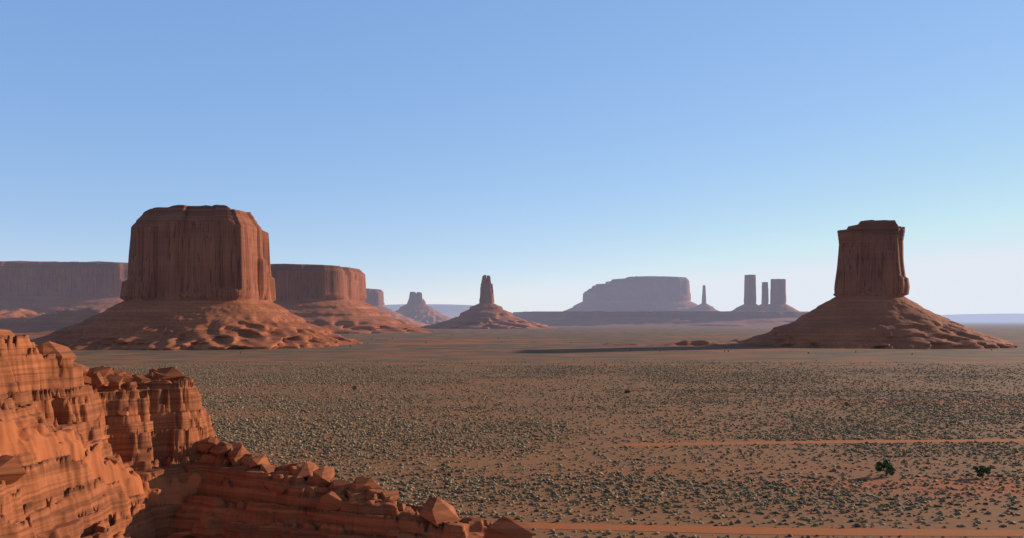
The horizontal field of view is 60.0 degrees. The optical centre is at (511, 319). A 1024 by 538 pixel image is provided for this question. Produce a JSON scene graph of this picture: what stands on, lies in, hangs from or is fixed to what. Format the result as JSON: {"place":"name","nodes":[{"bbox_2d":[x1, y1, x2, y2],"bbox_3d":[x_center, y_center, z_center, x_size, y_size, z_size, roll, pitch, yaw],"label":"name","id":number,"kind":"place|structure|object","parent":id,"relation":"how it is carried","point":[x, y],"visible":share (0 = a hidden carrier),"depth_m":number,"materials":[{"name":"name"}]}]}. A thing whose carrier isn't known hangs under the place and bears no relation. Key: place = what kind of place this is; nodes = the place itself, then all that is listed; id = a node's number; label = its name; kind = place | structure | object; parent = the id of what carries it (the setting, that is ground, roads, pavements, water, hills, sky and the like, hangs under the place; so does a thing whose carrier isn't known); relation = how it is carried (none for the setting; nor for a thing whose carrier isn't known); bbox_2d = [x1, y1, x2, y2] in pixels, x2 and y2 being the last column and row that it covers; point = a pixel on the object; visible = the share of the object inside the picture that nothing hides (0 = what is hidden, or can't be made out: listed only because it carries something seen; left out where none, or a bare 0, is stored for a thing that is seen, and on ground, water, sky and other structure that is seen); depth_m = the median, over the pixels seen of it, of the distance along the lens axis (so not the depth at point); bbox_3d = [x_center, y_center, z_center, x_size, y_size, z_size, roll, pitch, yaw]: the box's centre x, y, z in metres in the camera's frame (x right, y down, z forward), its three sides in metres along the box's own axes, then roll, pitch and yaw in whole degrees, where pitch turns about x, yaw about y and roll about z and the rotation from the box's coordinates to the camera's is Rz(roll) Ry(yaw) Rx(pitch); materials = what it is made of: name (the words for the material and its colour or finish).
{"place":"outdoors","nodes":[
{"label":"outdoors","id":0,"kind":"place"},
{"bbox_2d":[0,308,98,336],"bbox_3d":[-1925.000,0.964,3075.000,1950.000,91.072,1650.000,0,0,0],"label":"badlands hills","id":1,"kind":"structure","parent":0,"point":[22,321],"depth_m":3142.41,"materials":[{"name":"brown stone"}]},
{"bbox_2d":[384,304,473,317],"bbox_3d":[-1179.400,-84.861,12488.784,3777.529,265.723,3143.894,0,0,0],"label":"mesa","id":2,"kind":"structure","parent":0,"point":[450,310],"depth_m":12072.28,"materials":[{"name":"stone"}]},
{"bbox_2d":[0,0,1023,314],"label":"sky","id":3,"kind":"structure","parent":0,"point":[552,151],"materials":[{"name":"blue"}]},
{"bbox_2d":[29,321,1023,537],"bbox_3d":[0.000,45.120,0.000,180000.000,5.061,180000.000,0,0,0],"label":"desert plain","id":4,"kind":"structure","parent":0,"point":[556,347],"depth_m":420.34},
{"bbox_2d":[0,261,127,312],"bbox_3d":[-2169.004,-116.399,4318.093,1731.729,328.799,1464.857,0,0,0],"label":"mesa","id":5,"kind":"structure","parent":4,"relation":"on","point":[44,286],"depth_m":4023.19,"materials":[{"name":"brown stone"}]},
{"bbox_2d":[30,205,362,349],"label":"butte","id":6,"kind":"object","parent":4,"relation":"on","point":[200,278],"visible":1,"depth_m":1494.59,"materials":[{"name":"brown stone"}]},
{"bbox_2d":[270,264,436,333],"bbox_3d":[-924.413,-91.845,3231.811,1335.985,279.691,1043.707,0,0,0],"label":"mesa","id":7,"kind":"structure","parent":4,"relation":"on","point":[332,298],"depth_m":3010.77,"materials":[{"name":"brown stone"}]},
{"bbox_2d":[364,288,429,325],"bbox_3d":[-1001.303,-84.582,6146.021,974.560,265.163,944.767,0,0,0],"label":"butte","id":8,"kind":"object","parent":4,"relation":"on","point":[375,297],"visible":0.38,"depth_m":6067.59,"materials":[{"name":"brown stone"}]},
{"bbox_2d":[394,292,451,324],"bbox_3d":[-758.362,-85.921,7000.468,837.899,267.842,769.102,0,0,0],"label":"castle butte","id":9,"kind":"object","parent":4,"relation":"on","point":[416,307],"visible":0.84,"depth_m":6897.46,"materials":[{"name":"brown stone"}]},
{"bbox_2d":[421,275,555,328],"bbox_3d":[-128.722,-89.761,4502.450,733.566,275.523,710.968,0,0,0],"label":"rock spire","id":10,"kind":"structure","parent":4,"relation":"on","point":[486,312],"depth_m":4373.81,"materials":[{"name":"brown stone"}]},
{"bbox_2d":[84,358,1023,537],"bbox_3d":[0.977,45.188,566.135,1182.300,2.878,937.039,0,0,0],"label":"scrub bushes","id":11,"kind":"object","parent":4,"relation":"on","point":[793,491],"visible":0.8,"depth_m":356.54,"materials":[{"name":"green plant"}]},
{"bbox_2d":[240,336,992,477],"bbox_3d":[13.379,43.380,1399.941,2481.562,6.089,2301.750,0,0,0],"label":"trees","id":12,"kind":"object","parent":4,"relation":"on","point":[890,469],"visible":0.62,"depth_m":253.35,"materials":[{"name":"green plant"}]},
{"bbox_2d":[513,311,809,325],"bbox_3d":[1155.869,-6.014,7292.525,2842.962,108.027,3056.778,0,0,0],"label":"bench plateau","id":13,"kind":"structure","parent":4,"relation":"on","point":[664,318],"depth_m":6020.38,"materials":[{"name":"stone"}]},
{"bbox_2d":[565,276,697,310],"bbox_3d":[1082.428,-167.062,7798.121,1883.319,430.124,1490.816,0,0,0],"label":"mesa","id":14,"kind":"structure","parent":13,"relation":"on","point":[653,293],"depth_m":7547.48,"materials":[{"name":"grey stone"}]},
{"bbox_2d":[694,285,717,310],"bbox_3d":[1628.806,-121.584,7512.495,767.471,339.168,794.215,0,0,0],"label":"spire","id":15,"kind":"structure","parent":13,"relation":"on","point":[703,306],"depth_m":7454.41,"materials":[{"name":"grey stone"}]},
{"bbox_2d":[732,275,762,310],"bbox_3d":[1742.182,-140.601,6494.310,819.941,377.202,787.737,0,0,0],"label":"pillar","id":16,"kind":"structure","parent":13,"relation":"on","point":[749,304],"depth_m":6469.47,"materials":[{"name":"grey stone"}]},
{"bbox_2d":[759,282,770,310],"bbox_3d":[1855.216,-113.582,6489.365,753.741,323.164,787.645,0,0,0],"label":"pillar","id":17,"kind":"structure","parent":13,"relation":"on","point":[765,306],"depth_m":6480.47,"materials":[{"name":"grey stone"}]},
{"bbox_2d":[770,279,797,310],"bbox_3d":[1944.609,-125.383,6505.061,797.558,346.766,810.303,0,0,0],"label":"pillar","id":18,"kind":"structure","parent":13,"relation":"on","point":[778,295],"depth_m":6459.35,"materials":[{"name":"grey stone"}]},
{"bbox_2d":[602,339,752,345],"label":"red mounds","id":19,"kind":"object","parent":4,"relation":"on","point":[708,343],"visible":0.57,"depth_m":1521.94,"materials":[{"name":"brown stone"}]},
{"bbox_2d":[737,220,1017,348],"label":"butte","id":20,"kind":"object","parent":4,"relation":"on","point":[869,305],"visible":1,"depth_m":1515.34,"materials":[{"name":"brown stone"}]},
{"bbox_2d":[941,313,1023,320],"bbox_3d":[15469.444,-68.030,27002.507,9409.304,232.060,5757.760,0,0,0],"label":"distant mesa","id":21,"kind":"structure","parent":4,"relation":"on","point":[987,317],"depth_m":25159.17,"materials":[{"name":"stone"}]},
{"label":"coarse rock","id":22,"kind":"object","parent":4,"relation":"on","visible":0},
{"bbox_2d":[0,335,491,537],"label":"rocky cliff","id":23,"kind":"structure","parent":22,"relation":"on","point":[65,431],"depth_m":87.30,"materials":[{"name":"stone"}]},
{"bbox_2d":[0,329,533,537],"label":"boulders","id":24,"kind":"object","parent":22,"relation":"on","point":[436,511],"visible":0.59,"depth_m":89.26,"materials":[{"name":"brown stone"}]},
{"bbox_2d":[77,357,1023,535],"bbox_3d":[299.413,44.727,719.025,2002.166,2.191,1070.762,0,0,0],"label":"dirt road","id":25,"kind":"structure","parent":0,"point":[833,531],"depth_m":190.83,"materials":[{"name":"brown soil"}]}
]}

